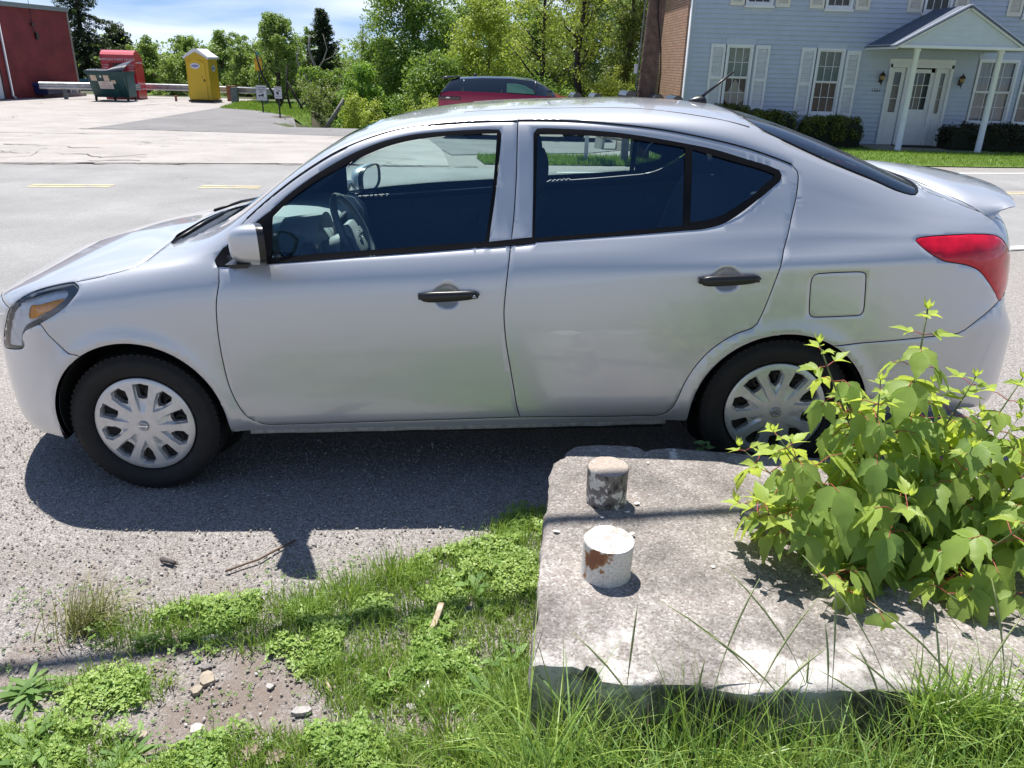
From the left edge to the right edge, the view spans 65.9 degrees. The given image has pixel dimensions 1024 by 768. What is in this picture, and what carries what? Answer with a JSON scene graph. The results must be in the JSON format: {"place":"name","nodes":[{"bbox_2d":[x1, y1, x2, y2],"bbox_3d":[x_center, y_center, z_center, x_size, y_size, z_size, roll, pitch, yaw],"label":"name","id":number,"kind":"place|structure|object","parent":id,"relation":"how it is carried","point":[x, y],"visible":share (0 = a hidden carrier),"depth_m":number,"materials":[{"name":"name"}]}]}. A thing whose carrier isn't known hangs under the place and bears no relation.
{"place":"outdoors","nodes":[
{"label":"outdoors","id":0,"kind":"place"},
{"bbox_2d":[0,94,448,165],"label":"parking lot","id":1,"kind":"structure","parent":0,"point":[58,124],"depth_m":17.32,"materials":[{"name":"concrete"}]},
{"bbox_2d":[44,92,86,96],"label":"kerb","id":2,"kind":"structure","parent":1,"relation":"on","point":[74,94],"depth_m":39.87,"materials":[{"name":"concrete"}]},
{"bbox_2d":[32,83,62,94],"bbox_3d":[-22.569,-14.445,38.640,0.760,0.520,1.760,2,22,0],"label":"storage box","id":3,"kind":"object","parent":2,"relation":"on","point":[37,90],"visible":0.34,"depth_m":37.93,"materials":[{"name":"blue plastic"}]},
{"bbox_2d":[38,82,140,98],"bbox_3d":[-20.132,-14.015,37.877,4.350,0.805,0.423,-8,24,-22],"label":"guard rail","id":4,"kind":"object","parent":1,"relation":"on","point":[64,86],"visible":0.59,"depth_m":37.40,"materials":[{"name":"metal"}]},
{"bbox_2d":[83,61,136,100],"bbox_3d":[-18.668,-14.148,36.861,1.787,1.788,1.575,0,22,-4],"label":"dumpster","id":5,"kind":"object","parent":1,"relation":"on","point":[115,81],"visible":1,"depth_m":36.55,"materials":[{"name":"green"}]},
{"bbox_2d":[99,50,147,98],"bbox_3d":[-19.174,-15.267,38.997,1.684,2.220,1.198,-1,22,-5],"label":"donation bin","id":6,"kind":"object","parent":1,"relation":"on","point":[109,59],"visible":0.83,"depth_m":38.34,"materials":[{"name":"red"}]},
{"bbox_2d":[182,48,221,101],"bbox_3d":[-14.927,-14.877,38.140,1.240,2.400,1.260,3,22,3],"label":"portable toilet","id":7,"kind":"object","parent":1,"relation":"on","point":[202,75],"visible":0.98,"depth_m":37.76,"materials":[{"name":"yellow"}]},
{"bbox_2d":[187,59,207,98],"bbox_3d":[-15.005,-14.531,37.689,0.840,1.778,0.065,3,22,3],"label":"door","id":8,"kind":"structure","parent":7,"relation":"in","point":[196,68],"depth_m":37.70,"materials":[{"name":"yellow"}]},
{"bbox_2d":[146,83,273,103],"bbox_3d":[-14.350,-14.324,39.078,9.645,0.855,1.898,13,25,26],"label":"guard rail","id":9,"kind":"object","parent":1,"relation":"on","point":[232,92],"visible":0.56,"depth_m":39.48,"materials":[{"name":"metal"}]},
{"bbox_2d":[220,100,311,127],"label":"bank grass","id":10,"kind":"structure","parent":0,"point":[272,106],"depth_m":33.87,"materials":[{"name":"plant"}]},
{"bbox_2d":[0,0,639,63],"label":"sky","id":11,"kind":"structure","parent":0,"point":[161,20],"materials":[{"name":"blue"}]},
{"bbox_2d":[86,108,615,154],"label":"driveway","id":12,"kind":"structure","parent":0,"point":[230,120],"depth_m":23.29,"materials":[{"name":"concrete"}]},
{"bbox_2d":[255,85,266,111],"bbox_3d":[-9.919,-11.321,31.370,0.425,1.016,0.064,2,22,0],"label":"sign","id":13,"kind":"object","parent":12,"relation":"on","point":[261,92],"visible":0.99,"depth_m":31.27,"materials":[{"name":"white plastic"}]},
{"bbox_2d":[438,73,583,140],"bbox_3d":[0.347,-7.881,22.456,4.730,1.700,2.180,2,22,0],"label":"red suv","id":14,"kind":"object","parent":12,"relation":"on","point":[457,89],"visible":0.34,"depth_m":21.57,"materials":[{"name":"red"}]},
{"bbox_2d":[0,54,1023,767],"bbox_3d":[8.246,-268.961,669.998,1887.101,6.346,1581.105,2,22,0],"label":"ground","id":15,"kind":"structure","parent":0,"point":[544,444],"depth_m":3.12,"materials":[{"name":"asphalt"}]},
{"bbox_2d":[0,712,74,767],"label":"weed rosette","id":16,"kind":"object","parent":15,"relation":"on","point":[21,740],"visible":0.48,"depth_m":2.10,"materials":[{"name":"green plant"}]},
{"bbox_2d":[0,661,77,719],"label":"weed rosette","id":17,"kind":"object","parent":15,"relation":"on","point":[22,689],"visible":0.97,"depth_m":2.28,"materials":[{"name":"green plant"}]},
{"bbox_2d":[0,1,80,99],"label":"brick building","id":18,"kind":"structure","parent":15,"relation":"on","point":[36,43],"depth_m":37.65,"materials":[{"name":"red brick"}]},
{"bbox_2d":[51,0,120,77],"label":"spruce tree","id":19,"kind":"object","parent":15,"relation":"on","point":[86,53],"visible":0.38,"depth_m":49.10,"materials":[{"name":"green plant"}]},
{"bbox_2d":[34,565,161,648],"bbox_3d":[-1.326,0.707,2.554,0.431,0.237,0.335,2,22,0],"label":"grass tuft","id":20,"kind":"object","parent":15,"relation":"on","point":[72,624],"visible":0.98,"depth_m":2.53,"materials":[{"name":"plant"}]},
{"bbox_2d":[83,666,153,721],"bbox_3d":[-1.127,0.896,2.262,0.204,0.063,0.200,2,22,0],"label":"weed rosette","id":21,"kind":"object","parent":15,"relation":"on","point":[110,712],"visible":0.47,"depth_m":2.24,"materials":[{"name":"green plant"}]},
{"bbox_2d":[102,22,134,49],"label":"pine tree","id":22,"kind":"object","parent":15,"relation":"on","point":[118,37],"visible":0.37,"depth_m":53.08,"materials":[{"name":"green plant"}]},
{"bbox_2d":[91,720,165,767],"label":"weed rosette","id":23,"kind":"object","parent":15,"relation":"on","point":[142,749],"visible":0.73,"depth_m":2.07,"materials":[{"name":"green plant"}]},
{"bbox_2d":[125,34,169,92],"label":"tree","id":24,"kind":"object","parent":15,"relation":"on","point":[145,49],"visible":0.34,"depth_m":46.11,"materials":[{"name":"green plant"}]},
{"bbox_2d":[145,46,194,95],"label":"tree","id":25,"kind":"object","parent":15,"relation":"on","point":[176,72],"visible":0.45,"depth_m":43.40,"materials":[{"name":"green plant"}]},
{"bbox_2d":[159,34,204,91],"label":"tree","id":26,"kind":"object","parent":15,"relation":"on","point":[178,39],"visible":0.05,"depth_m":49.29,"materials":[{"name":"green plant"}]},
{"bbox_2d":[170,35,221,85],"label":"tree","id":27,"kind":"object","parent":15,"relation":"on","point":[188,42],"visible":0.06,"depth_m":47.45,"materials":[{"name":"green plant"}]},
{"bbox_2d":[200,670,214,687],"bbox_3d":[-0.895,0.864,2.320,0.042,0.012,0.056,-10,28,-20],"label":"stone","id":28,"kind":"object","parent":15,"relation":"on","point":[207,677],"visible":1,"depth_m":2.31,"materials":[{"name":"stone"}]},
{"bbox_2d":[200,29,241,94],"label":"tree","id":29,"kind":"object","parent":15,"relation":"on","point":[220,43],"visible":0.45,"depth_m":46.89,"materials":[{"name":"green plant"}]},
{"bbox_2d":[9,607,473,767],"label":"pebbles","id":30,"kind":"object","parent":15,"relation":"on","point":[205,666],"visible":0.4,"depth_m":2.36,"materials":[{"name":"stone"}]},
{"bbox_2d":[5,162,477,166],"bbox_3d":[-7.275,-3.586,12.830,13.507,0.001,0.385,-2,23,-9],"label":"pavement crack","id":31,"kind":"object","parent":15,"relation":"on","point":[177,163],"visible":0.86,"depth_m":12.98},
{"bbox_2d":[229,35,258,65],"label":"tree","id":32,"kind":"object","parent":15,"relation":"on","point":[252,49],"visible":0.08,"depth_m":48.59,"materials":[{"name":"green plant"}]},
{"bbox_2d":[220,35,268,96],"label":"tree","id":33,"kind":"object","parent":15,"relation":"on","point":[240,77],"visible":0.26,"depth_m":44.16,"materials":[{"name":"green plant"}]},
{"bbox_2d":[225,539,295,571],"bbox_3d":[-0.909,0.630,2.887,0.280,0.017,0.031,-19,30,-40],"label":"stick","id":34,"kind":"object","parent":15,"relation":"on","point":[267,554],"visible":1,"depth_m":2.88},
{"bbox_2d":[0,522,530,767],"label":"sprigs","id":35,"kind":"object","parent":15,"relation":"on","point":[211,702],"visible":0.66,"depth_m":2.43,"materials":[{"name":"green plant"}]},
{"bbox_2d":[247,47,290,98],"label":"tree","id":36,"kind":"object","parent":15,"relation":"on","point":[270,60],"visible":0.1,"depth_m":42.60,"materials":[{"name":"green plant"}]},
{"bbox_2d":[0,500,546,767],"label":"clover","id":37,"kind":"object","parent":15,"relation":"on","point":[208,601],"visible":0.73,"depth_m":2.35,"materials":[{"name":"green plant"}]},
{"bbox_2d":[430,602,444,632],"bbox_3d":[-0.240,0.747,2.489,0.023,0.059,0.116,7,23,14],"label":"wood splinter","id":38,"kind":"object","parent":37,"relation":"on","point":[439,609],"visible":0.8,"depth_m":2.50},
{"bbox_2d":[255,47,297,106],"bbox_3d":[-10.293,-11.993,35.186,1.843,5.708,0.156,2,22,0],"label":"bare tree","id":39,"kind":"object","parent":15,"relation":"on","point":[266,82],"visible":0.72,"depth_m":34.62,"materials":[{"name":"grey plant"}]},
{"bbox_2d":[0,502,555,767],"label":"short grass","id":40,"kind":"structure","parent":15,"relation":"on","point":[343,682],"depth_m":2.34,"materials":[{"name":"plant"}]},
{"bbox_2d":[248,11,310,100],"bbox_3d":[-11.486,-15.593,39.075,2.992,5.209,2.892,-6,23,-18],"label":"tree","id":41,"kind":"object","parent":15,"relation":"on","point":[275,27],"visible":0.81,"depth_m":38.48,"materials":[{"name":"green plant"}]},
{"bbox_2d":[243,572,337,640],"bbox_3d":[-0.690,0.710,2.568,0.247,0.144,0.294,13,25,25],"label":"grass tuft","id":42,"kind":"object","parent":15,"relation":"on","point":[289,610],"visible":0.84,"depth_m":2.57,"materials":[{"name":"plant"}]},
{"bbox_2d":[291,706,311,716],"bbox_3d":[-0.584,0.908,2.194,0.058,0.012,0.026,-3,25,-4],"label":"stone","id":43,"kind":"object","parent":15,"relation":"on","point":[296,711],"visible":1,"depth_m":2.19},
{"bbox_2d":[281,25,337,96],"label":"tree","id":44,"kind":"object","parent":15,"relation":"on","point":[305,36],"visible":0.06,"depth_m":44.92,"materials":[{"name":"green plant"}]},
{"bbox_2d":[295,77,343,126],"bbox_3d":[-8.059,-10.424,33.024,2.843,4.581,2.906,8,23,16],"label":"bush","id":45,"kind":"object","parent":15,"relation":"on","point":[319,110],"visible":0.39,"depth_m":32.38,"materials":[{"name":"green plant"}]},
{"bbox_2d":[296,35,343,96],"bbox_3d":[-8.616,-12.571,36.037,2.310,6.206,0.292,2,22,0],"label":"dead tree","id":46,"kind":"object","parent":15,"relation":"on","point":[312,60],"visible":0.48,"depth_m":35.19,"materials":[{"name":"wood"}]},
{"bbox_2d":[298,7,346,95],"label":"conifer tree","id":47,"kind":"object","parent":15,"relation":"on","point":[322,26],"visible":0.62,"depth_m":43.00,"materials":[{"name":"green plant"}]},
{"bbox_2d":[292,65,354,120],"bbox_3d":[-8.344,-11.623,35.369,3.029,5.019,3.230,2,22,0],"label":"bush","id":48,"kind":"object","parent":15,"relation":"on","point":[313,73],"visible":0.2,"depth_m":34.51,"materials":[{"name":"green plant"}]},
{"bbox_2d":[0,419,649,767],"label":"gravel stones","id":49,"kind":"object","parent":15,"relation":"on","point":[138,592],"visible":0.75,"depth_m":3.04,"materials":[{"name":"gravel"}]},
{"bbox_2d":[324,98,344,127],"bbox_3d":[-7.007,-10.448,30.919,1.088,1.447,0.199,2,22,0],"label":"leaning log","id":50,"kind":"object","parent":15,"relation":"on","point":[333,116],"visible":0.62,"depth_m":30.83,"materials":[{"name":"grey wood"}]},
{"bbox_2d":[285,552,389,613],"bbox_3d":[-0.570,0.674,2.651,0.357,0.140,0.346,2,22,0],"label":"grass tuft","id":51,"kind":"object","parent":15,"relation":"on","point":[346,583],"visible":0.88,"depth_m":2.67,"materials":[{"name":"plant"}]},
{"bbox_2d":[336,90,368,128],"bbox_3d":[-5.507,-9.003,28.348,1.665,2.929,1.490,2,22,0],"label":"tree","id":52,"kind":"object","parent":15,"relation":"on","point":[355,120],"visible":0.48,"depth_m":27.79,"materials":[{"name":"green plant"}]},
{"bbox_2d":[334,14,375,103],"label":"tree","id":53,"kind":"object","parent":15,"relation":"on","point":[362,42],"visible":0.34,"depth_m":41.07,"materials":[{"name":"green plant"}]},
{"bbox_2d":[76,34,637,113],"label":"wood","id":54,"kind":"object","parent":15,"relation":"on","point":[344,47],"visible":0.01,"depth_m":54.72,"materials":[{"name":"green plant"}]},
{"bbox_2d":[331,59,389,128],"bbox_3d":[-6.115,-10.345,32.493,2.545,5.586,2.762,2,22,0],"label":"tree","id":55,"kind":"object","parent":15,"relation":"on","point":[362,75],"visible":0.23,"depth_m":31.76,"materials":[{"name":"green plant"}]},
{"bbox_2d":[356,97,386,127],"bbox_3d":[-4.539,-8.491,27.055,1.566,2.501,1.155,2,22,0],"label":"tree","id":56,"kind":"object","parent":15,"relation":"on","point":[370,113],"visible":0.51,"depth_m":26.72,"materials":[{"name":"green plant"}]},
{"bbox_2d":[361,27,409,117],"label":"tree","id":57,"kind":"object","parent":15,"relation":"on","point":[370,49],"visible":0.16,"depth_m":40.47,"materials":[{"name":"green plant"}]},
{"bbox_2d":[342,539,431,590],"bbox_3d":[-0.438,0.625,2.752,0.345,0.142,0.307,2,22,0],"label":"grass tuft","id":58,"kind":"object","parent":15,"relation":"on","point":[393,561],"visible":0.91,"depth_m":2.75,"materials":[{"name":"plant"}]},
{"bbox_2d":[362,0,466,112],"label":"tree","id":59,"kind":"object","parent":15,"relation":"on","point":[413,25],"visible":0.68,"depth_m":37.68,"materials":[{"name":"green plant"}]},
{"bbox_2d":[404,92,438,111],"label":"bush","id":60,"kind":"object","parent":15,"relation":"on","point":[433,103],"visible":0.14,"depth_m":26.13,"materials":[{"name":"green plant"}]},
{"bbox_2d":[384,47,464,117],"bbox_3d":[-3.122,-9.897,30.530,4.357,5.746,4.292,2,22,0],"label":"tree","id":61,"kind":"object","parent":15,"relation":"on","point":[429,79],"visible":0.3,"depth_m":29.25,"materials":[{"name":"green plant"}]},
{"bbox_2d":[326,568,536,759],"bbox_3d":[-0.214,0.792,2.403,0.600,0.065,0.848,2,22,0],"label":"straw","id":62,"kind":"object","parent":15,"relation":"on","point":[444,682],"visible":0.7,"depth_m":2.30,"materials":[{"name":"plant"}]},
{"bbox_2d":[367,659,534,767],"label":"grass tuft","id":63,"kind":"object","parent":15,"relation":"on","point":[436,763],"visible":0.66,"depth_m":2.06,"materials":[{"name":"plant"}]},
{"bbox_2d":[426,0,511,78],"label":"tree","id":64,"kind":"object","parent":15,"relation":"on","point":[462,9],"visible":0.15,"depth_m":44.21,"materials":[{"name":"green plant"}]},
{"bbox_2d":[453,570,497,607],"bbox_3d":[-0.126,0.692,2.674,0.149,0.046,0.191,-5,23,-15],"label":"weed rosette","id":65,"kind":"object","parent":15,"relation":"on","point":[466,582],"visible":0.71,"depth_m":2.68,"materials":[{"name":"green plant"}]},
{"bbox_2d":[445,625,529,755],"bbox_3d":[0.023,0.838,2.118,0.442,0.266,0.418,-8,24,-22],"label":"grass tuft","id":66,"kind":"object","parent":15,"relation":"on","point":[519,693],"visible":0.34,"depth_m":2.15,"materials":[{"name":"plant"}]},
{"bbox_2d":[443,0,532,79],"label":"tree","id":67,"kind":"object","parent":15,"relation":"on","point":[486,21],"visible":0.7,"depth_m":31.67,"materials":[{"name":"green plant"}]},
{"bbox_2d":[451,667,528,716],"bbox_3d":[-0.051,0.876,2.215,0.208,0.052,0.217,16,26,32],"label":"weed rosette","id":68,"kind":"object","parent":15,"relation":"on","point":[477,680],"visible":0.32,"depth_m":2.23,"materials":[{"name":"green plant"}]},
{"bbox_2d":[478,638,527,689],"bbox_3d":[-0.004,0.823,2.351,0.173,0.053,0.182,21,29,40],"label":"weed rosette","id":69,"kind":"object","parent":15,"relation":"on","point":[507,643],"visible":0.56,"depth_m":2.35,"materials":[{"name":"green plant"}]},
{"bbox_2d":[0,71,1014,488],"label":"silver sedan","id":70,"kind":"object","parent":15,"relation":"on","point":[720,275],"visible":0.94,"depth_m":3.11,"materials":[{"name":"grey paint"}]},
{"bbox_2d":[470,53,555,90],"bbox_3d":[-0.204,-11.982,36.334,4.947,6.104,4.404,2,22,0],"label":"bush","id":71,"kind":"object","parent":15,"relation":"on","point":[527,75],"visible":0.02,"depth_m":34.93,"materials":[{"name":"green plant"}]},
{"bbox_2d":[485,0,572,89],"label":"tree","id":72,"kind":"object","parent":15,"relation":"on","point":[532,13],"visible":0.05,"depth_m":46.36,"materials":[{"name":"green plant"}]},
{"bbox_2d":[496,5,574,94],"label":"tree","id":73,"kind":"object","parent":15,"relation":"on","point":[534,28],"visible":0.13,"depth_m":41.49,"materials":[{"name":"green plant"}]},
{"bbox_2d":[490,0,595,87],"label":"tree","id":74,"kind":"object","parent":15,"relation":"on","point":[545,36],"visible":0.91,"depth_m":27.32,"materials":[{"name":"green plant"}]},
{"bbox_2d":[533,0,638,96],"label":"tree","id":75,"kind":"object","parent":15,"relation":"on","point":[593,71],"visible":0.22,"depth_m":39.75,"materials":[{"name":"green plant"}]},
{"bbox_2d":[558,0,617,94],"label":"tree","id":76,"kind":"object","parent":15,"relation":"on","point":[579,35],"visible":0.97,"depth_m":25.98,"materials":[{"name":"green plant"}]},
{"bbox_2d":[567,64,634,96],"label":"bush","id":77,"kind":"object","parent":15,"relation":"on","point":[602,89],"visible":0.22,"depth_m":25.16,"materials":[{"name":"green plant"}]},
{"bbox_2d":[594,136,621,148],"bbox_3d":[2.317,-5.637,18.517,0.620,0.330,0.500,0,25,-15],"label":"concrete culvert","id":78,"kind":"object","parent":15,"relation":"on","point":[599,142],"visible":0.43,"depth_m":18.27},
{"bbox_2d":[327,588,1023,767],"bbox_3d":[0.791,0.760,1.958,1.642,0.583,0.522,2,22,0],"label":"seed stalks","id":79,"kind":"object","parent":15,"relation":"on","point":[782,712],"visible":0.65,"depth_m":1.84,"materials":[{"name":"plant"}]},
{"bbox_2d":[571,556,1023,767],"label":"seed heads","id":80,"kind":"object","parent":79,"relation":"attached to","point":[735,654],"visible":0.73,"depth_m":1.86,"materials":[{"name":"plant"}]},
{"bbox_2d":[453,637,1023,767],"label":"broad grass","id":81,"kind":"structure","parent":15,"relation":"on","point":[923,758],"depth_m":1.84,"materials":[{"name":"green plant"}]},
{"bbox_2d":[502,689,1023,767],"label":"dry grass","id":82,"kind":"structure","parent":15,"relation":"on","point":[749,743],"depth_m":1.90,"materials":[{"name":"plant"}]},
{"bbox_2d":[696,722,837,767],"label":"weed rosette","id":83,"kind":"object","parent":15,"relation":"on","point":[782,745],"visible":0.26,"depth_m":1.95,"materials":[{"name":"green plant"}]},
{"bbox_2d":[528,445,1023,764],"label":"concrete block","id":84,"kind":"structure","parent":15,"relation":"on","point":[680,520],"depth_m":2.15,"materials":[{"name":"concrete"}]},
{"bbox_2d":[585,456,628,510],"bbox_3d":[0.325,0.350,2.715,0.145,0.155,0.144,-9,26,-21],"label":"pipe stub","id":85,"kind":"object","parent":84,"relation":"on","point":[606,483],"visible":0.98,"depth_m":2.67,"materials":[{"name":"metal"}]},
{"bbox_2d":[580,525,634,587],"bbox_3d":[0.280,0.515,2.330,0.153,0.138,0.152,3,23,-1],"label":"pipe stub","id":86,"kind":"object","parent":84,"relation":"on","point":[607,555],"visible":1,"depth_m":2.28,"materials":[{"name":"metal"}]},
{"bbox_2d":[720,295,1023,630],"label":"box elder shrub","id":87,"kind":"object","parent":84,"relation":"on","point":[887,518],"visible":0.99,"depth_m":2.31,"materials":[{"name":"green plant"}]},
{"bbox_2d":[880,629,1023,767],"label":"slab edge grass","id":88,"kind":"structure","parent":84,"relation":"on","point":[929,702],"depth_m":1.86,"materials":[{"name":"plant"}]},
{"bbox_2d":[0,165,1023,293],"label":"road","id":89,"kind":"structure","parent":0,"point":[40,227],"depth_m":10.27,"materials":[{"name":"asphalt"}]},
{"bbox_2d":[476,151,673,165],"bbox_3d":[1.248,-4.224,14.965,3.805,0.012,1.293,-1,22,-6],"label":"verge","id":90,"kind":"structure","parent":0,"point":[550,163],"depth_m":14.40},
{"bbox_2d":[620,138,628,159],"bbox_3d":[2.154,-4.563,14.695,0.500,1.091,0.300,2,22,0],"label":"mailbox post","id":91,"kind":"object","parent":90,"relation":"on","point":[624,148],"visible":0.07,"depth_m":14.66,"materials":[{"name":"grey wood"}]},
{"bbox_2d":[629,0,665,159],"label":"utility pole","id":92,"kind":"object","parent":90,"relation":"on","point":[652,52],"visible":0.56,"depth_m":14.39,"materials":[{"name":"brown wood"}]},
{"bbox_2d":[629,139,1023,166],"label":"lawn","id":93,"kind":"structure","parent":0,"point":[943,162],"depth_m":17.64,"materials":[{"name":"plant"}]},
{"bbox_2d":[570,0,643,96],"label":"tree","id":94,"kind":"object","parent":93,"relation":"on","point":[617,25],"visible":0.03,"depth_m":44.77,"materials":[{"name":"green plant"}]},
{"bbox_2d":[595,0,648,95],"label":"tree","id":95,"kind":"object","parent":93,"relation":"on","point":[628,19],"visible":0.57,"depth_m":27.14,"materials":[{"name":"green plant"}]},
{"bbox_2d":[714,103,751,113],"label":"hedge","id":96,"kind":"object","parent":93,"relation":"on","point":[741,108],"visible":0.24,"depth_m":22.08,"materials":[{"name":"green plant"}]},
{"bbox_2d":[750,108,800,130],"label":"hedge","id":97,"kind":"object","parent":93,"relation":"on","point":[776,116],"visible":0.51,"depth_m":22.01,"materials":[{"name":"green plant"}]},
{"bbox_2d":[796,113,864,147],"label":"hedge","id":98,"kind":"object","parent":93,"relation":"on","point":[835,130],"visible":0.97,"depth_m":21.93,"materials":[{"name":"green plant"}]},
{"bbox_2d":[645,0,1023,152],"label":"house","id":99,"kind":"structure","parent":93,"relation":"on","point":[897,73],"depth_m":22.37,"materials":[{"name":"blue"}]},
{"bbox_2d":[720,38,755,105],"bbox_3d":[6.418,-8.756,22.636,0.860,2.085,0.270,2,22,0],"label":"window","id":100,"kind":"structure","parent":99,"relation":"in","point":[739,51],"depth_m":22.57,"materials":[{"name":"white paint"}]},
{"bbox_2d":[744,0,774,11],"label":"window","id":101,"kind":"structure","parent":99,"relation":"in","point":[750,5],"depth_m":21.87,"materials":[{"name":"white paint"}]},
{"bbox_2d":[806,42,847,117],"bbox_3d":[8.996,-8.631,22.658,0.880,2.125,0.270,2,22,0],"label":"window","id":102,"kind":"structure","parent":99,"relation":"in","point":[830,57],"depth_m":22.62,"materials":[{"name":"white paint"}]},
{"bbox_2d":[823,0,853,16],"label":"window","id":103,"kind":"structure","parent":99,"relation":"in","point":[831,6],"depth_m":21.88,"materials":[{"name":"white paint"}]},
{"bbox_2d":[875,58,955,145],"bbox_3d":[11.602,-8.093,22.847,1.850,2.395,0.275,2,22,0],"label":"door","id":104,"kind":"structure","parent":99,"relation":"in","point":[921,126],"depth_m":22.83,"materials":[{"name":"white paint"}]},
{"bbox_2d":[921,0,953,15],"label":"window","id":105,"kind":"structure","parent":99,"relation":"in","point":[929,5],"depth_m":21.94,"materials":[{"name":"white paint"}]},
{"bbox_2d":[964,53,1022,125],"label":"window","id":106,"kind":"structure","parent":99,"relation":"in","point":[1010,65],"depth_m":22.69,"materials":[{"name":"white paint"}]},
{"bbox_2d":[1010,69,1023,125],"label":"window","id":107,"kind":"structure","parent":99,"relation":"in","point":[1017,117],"depth_m":22.87,"materials":[{"name":"white paint"}]},
{"bbox_2d":[934,121,1023,152],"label":"hedge","id":108,"kind":"object","parent":93,"relation":"on","point":[1004,137],"visible":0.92,"depth_m":21.86,"materials":[{"name":"green plant"}]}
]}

